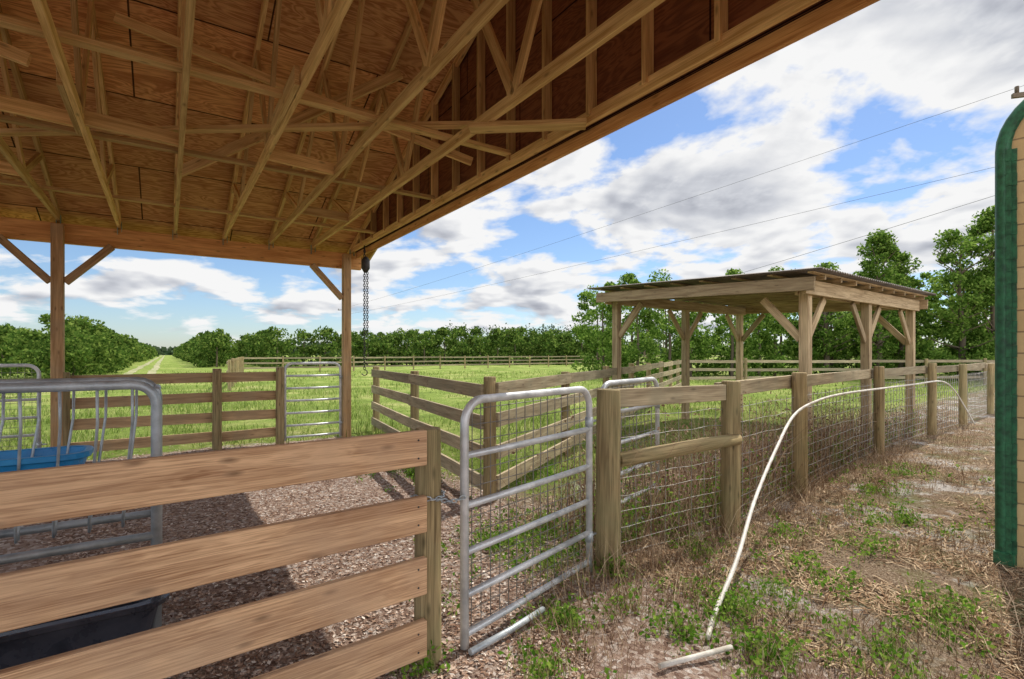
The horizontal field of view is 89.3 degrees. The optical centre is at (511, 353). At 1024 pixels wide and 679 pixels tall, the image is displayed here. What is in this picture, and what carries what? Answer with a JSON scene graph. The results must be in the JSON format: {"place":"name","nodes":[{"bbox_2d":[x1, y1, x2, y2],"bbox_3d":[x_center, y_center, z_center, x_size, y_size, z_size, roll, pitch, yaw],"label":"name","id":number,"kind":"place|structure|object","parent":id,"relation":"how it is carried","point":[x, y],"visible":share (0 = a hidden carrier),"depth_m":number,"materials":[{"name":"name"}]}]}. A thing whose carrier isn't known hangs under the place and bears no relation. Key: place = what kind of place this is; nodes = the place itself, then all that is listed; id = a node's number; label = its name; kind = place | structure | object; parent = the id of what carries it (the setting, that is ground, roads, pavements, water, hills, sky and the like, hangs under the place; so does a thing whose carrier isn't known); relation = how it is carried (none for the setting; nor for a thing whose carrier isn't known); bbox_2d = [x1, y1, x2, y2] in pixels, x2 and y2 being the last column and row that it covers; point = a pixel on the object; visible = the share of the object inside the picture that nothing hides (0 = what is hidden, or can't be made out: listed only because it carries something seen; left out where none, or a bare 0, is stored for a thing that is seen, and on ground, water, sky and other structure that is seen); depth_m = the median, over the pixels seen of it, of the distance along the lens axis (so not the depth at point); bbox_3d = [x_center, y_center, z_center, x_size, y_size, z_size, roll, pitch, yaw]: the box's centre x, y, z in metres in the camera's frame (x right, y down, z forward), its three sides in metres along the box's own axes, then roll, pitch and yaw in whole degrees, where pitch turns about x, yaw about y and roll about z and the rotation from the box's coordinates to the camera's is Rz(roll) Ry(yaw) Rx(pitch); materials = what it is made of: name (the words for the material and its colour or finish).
{"place":"outdoors","nodes":[
{"label":"outdoors","id":0,"kind":"place"},
{"bbox_2d":[124,355,164,373],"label":"dirt path","id":1,"kind":"structure","parent":0,"point":[153,370],"depth_m":57.49,"materials":[{"name":"soil"}]},
{"bbox_2d":[0,370,983,513],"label":"field grass","id":2,"kind":"structure","parent":0,"point":[234,408],"depth_m":13.77,"materials":[{"name":"green plant"}]},
{"bbox_2d":[0,355,1023,678],"bbox_3d":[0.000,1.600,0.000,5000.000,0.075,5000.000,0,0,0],"label":"ground","id":3,"kind":"structure","parent":0,"point":[652,655],"depth_m":4.41,"materials":[{"name":"green plant"}]},
{"bbox_2d":[0,313,159,378],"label":"citrus grove row","id":4,"kind":"object","parent":3,"relation":"on","point":[98,348],"visible":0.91,"depth_m":36.91,"materials":[{"name":"green plant"}]},
{"bbox_2d":[0,377,169,669],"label":"hay feeder","id":5,"kind":"object","parent":3,"relation":"on","point":[23,645],"visible":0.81,"depth_m":2.52,"materials":[{"name":"metal"}]},
{"bbox_2d":[0,445,93,471],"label":"blue feed tub","id":6,"kind":"object","parent":5,"relation":"on","point":[44,457],"visible":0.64,"depth_m":2.59,"materials":[{"name":"plastic"}]},
{"bbox_2d":[63,370,221,451],"bbox_3d":[-5.662,1.062,8.010,2.063,1.577,0.176,0,0,-34],"label":"board fence","id":7,"kind":"object","parent":3,"relation":"on","point":[123,422],"visible":0.57,"depth_m":8.09,"materials":[{"name":"brown wood"}]},
{"bbox_2d":[0,426,441,678],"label":"board fence","id":8,"kind":"object","parent":3,"relation":"on","point":[41,594],"visible":0.96,"depth_m":2.06,"materials":[{"name":"brown wood"}]},
{"bbox_2d":[212,367,284,449],"bbox_3d":[-4.465,1.046,8.808,1.105,1.607,0.175,0,0,-34],"label":"board fence","id":9,"kind":"object","parent":3,"relation":"on","point":[277,395],"visible":0.75,"depth_m":8.88,"materials":[{"name":"brown wood"}]},
{"bbox_2d":[24,435,594,678],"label":"wood chip litter","id":10,"kind":"object","parent":3,"relation":"on","point":[342,627],"visible":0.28,"depth_m":3.33,"materials":[{"name":"brown wood"}]},
{"bbox_2d":[172,325,625,367],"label":"citrus grove block","id":11,"kind":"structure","parent":3,"relation":"on","point":[207,348],"depth_m":68.60,"materials":[{"name":"green plant"}]},
{"bbox_2d":[371,366,496,501],"bbox_3d":[-1.550,1.051,8.192,0.179,1.598,5.955,0,0,-26],"label":"board fence","id":12,"kind":"object","parent":3,"relation":"on","point":[415,380],"visible":0.68,"depth_m":6.87,"materials":[{"name":"brown wood"}]},
{"bbox_2d":[0,0,879,446],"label":"pole barn","id":13,"kind":"structure","parent":3,"relation":"on","point":[318,134],"depth_m":5.54,"materials":[{"name":"brown wood"}]},
{"bbox_2d":[0,364,47,448],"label":"tube gate","id":14,"kind":"structure","parent":13,"relation":"attached to","point":[39,444],"depth_m":7.22,"materials":[{"name":"metal"}]},
{"bbox_2d":[284,362,342,440],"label":"tube gate","id":15,"kind":"structure","parent":13,"relation":"attached to","point":[339,398],"depth_m":9.36,"materials":[{"name":"silver metal"}]},
{"bbox_2d":[361,245,369,375],"bbox_3d":[-2.581,-0.752,9.132,0.150,2.296,0.150,0,0,0],"label":"chain hoist","id":16,"kind":"object","parent":13,"relation":"hanging from","point":[365,263],"visible":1,"depth_m":9.12,"materials":[{"name":"metal"}]},
{"bbox_2d":[468,606,545,655],"bbox_3d":[-0.010,1.562,2.930,0.050,0.049,0.596,0,0,44],"label":"ground pipe","id":17,"kind":"object","parent":3,"relation":"on","point":[480,646],"visible":0.96,"depth_m":2.87,"materials":[{"name":"white plastic"}]},
{"bbox_2d":[226,355,852,390],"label":"board fence","id":18,"kind":"object","parent":3,"relation":"on","point":[235,364],"visible":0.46,"depth_m":48.56,"materials":[{"name":"brown wood"}]},
{"bbox_2d":[146,341,933,354],"bbox_3d":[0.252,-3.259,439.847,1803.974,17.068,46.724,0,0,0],"label":"distant treeline","id":19,"kind":"object","parent":3,"relation":"on","point":[164,350],"visible":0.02,"depth_m":428.87,"materials":[{"name":"green plant"}]},
{"bbox_2d":[445,320,673,356],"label":"distant pine trees","id":20,"kind":"object","parent":3,"relation":"on","point":[643,354],"visible":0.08,"depth_m":224.68,"materials":[{"name":"green plant"}]},
{"bbox_2d":[485,360,680,501],"bbox_3d":[4.042,1.050,15.293,0.177,1.600,21.340,0,0,24],"label":"board fence","id":21,"kind":"object","parent":3,"relation":"on","point":[564,379],"visible":0.57,"depth_m":7.05,"materials":[{"name":"brown wood"}]},
{"bbox_2d":[354,413,1007,678],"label":"green grass tufts","id":22,"kind":"object","parent":3,"relation":"on","point":[748,609],"visible":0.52,"depth_m":3.33,"materials":[{"name":"green plant"}]},
{"bbox_2d":[358,406,1010,678],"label":"broadleaf weeds","id":23,"kind":"object","parent":3,"relation":"on","point":[756,660],"visible":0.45,"depth_m":3.22,"materials":[{"name":"green plant"}]},
{"bbox_2d":[658,644,732,668],"bbox_3d":[0.955,1.567,2.680,0.459,0.032,0.028,0,0,-20],"label":"white pipe offcut","id":24,"kind":"object","parent":3,"relation":"on","point":[688,658],"visible":1,"depth_m":2.67,"materials":[{"name":"white plastic"}]},
{"bbox_2d":[492,411,1023,678],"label":"dry weed clumps","id":25,"kind":"object","parent":3,"relation":"on","point":[783,509],"visible":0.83,"depth_m":3.58,"materials":[{"name":"brown plant"}]},
{"bbox_2d":[587,267,936,440],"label":"open shed","id":26,"kind":"structure","parent":3,"relation":"on","point":[804,293],"depth_m":9.86,"materials":[{"name":"wood"}]},
{"bbox_2d":[513,421,1023,678],"bbox_3d":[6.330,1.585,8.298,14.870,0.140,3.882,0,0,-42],"label":"straw litter","id":27,"kind":"object","parent":3,"relation":"on","point":[902,606],"visible":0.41,"depth_m":3.83,"materials":[{"name":"beige plant"}]},
{"bbox_2d":[571,266,990,378],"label":"hedgerow trees","id":28,"kind":"object","parent":3,"relation":"on","point":[758,342],"visible":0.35,"depth_m":33.56,"materials":[{"name":"green plant"}]},
{"bbox_2d":[595,363,994,569],"bbox_3d":[9.830,1.020,11.474,23.892,1.662,0.508,0,0,-40],"label":"post and wire fence","id":29,"kind":"object","parent":3,"relation":"on","point":[612,457],"visible":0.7,"depth_m":4.64,"materials":[{"name":"brown wood"}]},
{"bbox_2d":[460,386,596,649],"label":"tube gate","id":30,"kind":"structure","parent":29,"relation":"attached to","point":[466,592],"depth_m":3.11,"materials":[{"name":"metal"}]},
{"bbox_2d":[410,489,465,502],"bbox_3d":[-0.389,0.752,2.712,0.175,0.064,0.253,0,0,40],"label":"gate chain","id":31,"kind":"object","parent":30,"relation":"attached to","point":[441,498],"visible":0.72,"depth_m":2.67,"materials":[{"name":"silver metal"}]},
{"bbox_2d":[601,377,659,532],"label":"tube gate","id":32,"kind":"structure","parent":29,"relation":"attached to","point":[606,384],"depth_m":4.58,"materials":[{"name":"metal"}]},
{"bbox_2d":[478,376,959,556],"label":"dead vines","id":33,"kind":"object","parent":29,"relation":"on","point":[766,443],"visible":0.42,"depth_m":5.35,"materials":[{"name":"brown plant"}]},
{"bbox_2d":[791,261,853,372],"bbox_3d":[19.727,-2.002,32.995,3.516,7.620,3.253,0,0,0],"label":"tall tree","id":34,"kind":"object","parent":3,"relation":"on","point":[827,346],"visible":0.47,"depth_m":32.58,"materials":[{"name":"green plant"}]},
{"bbox_2d":[705,380,974,639],"bbox_3d":[5.339,1.040,7.250,12.228,1.088,0.624,0,0,-43],"label":"white water pipe","id":35,"kind":"object","parent":3,"relation":"on","point":[734,565],"visible":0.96,"depth_m":4.25,"materials":[{"name":"white plastic"}]},
{"bbox_2d":[690,358,994,384],"bbox_3d":[26.649,1.045,26.018,36.895,1.611,0.183,0,0,-3],"label":"board fence","id":36,"kind":"object","parent":3,"relation":"on","point":[746,361],"visible":0.36,"depth_m":25.36,"materials":[{"name":"brown wood"}]},
{"bbox_2d":[845,228,907,367],"bbox_3d":[21.959,-2.813,30.949,3.229,9.240,3.907,0,0,0],"label":"tall tree","id":37,"kind":"object","parent":3,"relation":"on","point":[883,249],"visible":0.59,"depth_m":30.57,"materials":[{"name":"green plant"}]},
{"bbox_2d":[872,251,934,375],"bbox_3d":[23.890,-2.274,32.040,3.524,8.163,3.492,0,0,41],"label":"tall tree","id":38,"kind":"object","parent":3,"relation":"on","point":[920,343],"visible":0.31,"depth_m":31.49,"materials":[{"name":"green plant"}]},
{"bbox_2d":[917,228,994,378],"bbox_3d":[25.977,-2.752,30.046,4.283,9.116,3.832,0,0,-40],"label":"tall tree","id":39,"kind":"object","parent":3,"relation":"on","point":[949,321],"visible":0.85,"depth_m":29.77,"materials":[{"name":"green plant"}]},
{"bbox_2d":[955,205,994,371],"bbox_3d":[28.474,-3.467,30.556,4.729,10.545,4.206,0,0,0],"label":"tall tree","id":40,"kind":"object","parent":3,"relation":"on","point":[985,222],"visible":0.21,"depth_m":30.21,"materials":[{"name":"green plant"}]},
{"bbox_2d":[993,100,1023,568],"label":"tan shingle building","id":41,"kind":"structure","parent":3,"relation":"on","point":[1009,346],"depth_m":3.88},
{"bbox_2d":[1011,86,1023,98],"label":"utility pole","id":42,"kind":"object","parent":3,"relation":"on","point":[1016,94],"visible":1,"depth_m":14.44,"materials":[{"name":"brown wood"}]},
{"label":"utility pole","id":43,"kind":"object","parent":3,"relation":"on","visible":0},
{"bbox_2d":[351,167,993,313],"bbox_3d":[-7.696,-6.104,53.002,0.024,1.418,89.851,0,0,-30],"label":"power line","id":44,"kind":"object","parent":43,"relation":"attached to","point":[713,233],"visible":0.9,"depth_m":22.95,"materials":[{"name":"black metal"}]},
{"bbox_2d":[353,85,1023,305],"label":"power line","id":45,"kind":"object","parent":43,"relation":"attached to","point":[730,184],"visible":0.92,"depth_m":22.83,"materials":[{"name":"black metal"}]},
{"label":"utility pole","id":46,"kind":"object","parent":3,"relation":"on","visible":0},
{"bbox_2d":[739,195,994,273],"bbox_3d":[15.156,-5.530,37.100,0.031,1.572,45.814,0,0,1],"label":"power line","id":47,"kind":"object","parent":46,"relation":"attached to","point":[875,232],"visible":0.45,"depth_m":20.86,"materials":[{"name":"black metal"}]},
{"bbox_2d":[0,0,1023,348],"label":"sky","id":48,"kind":"structure","parent":0,"point":[887,65],"materials":[{"name":"blue"}]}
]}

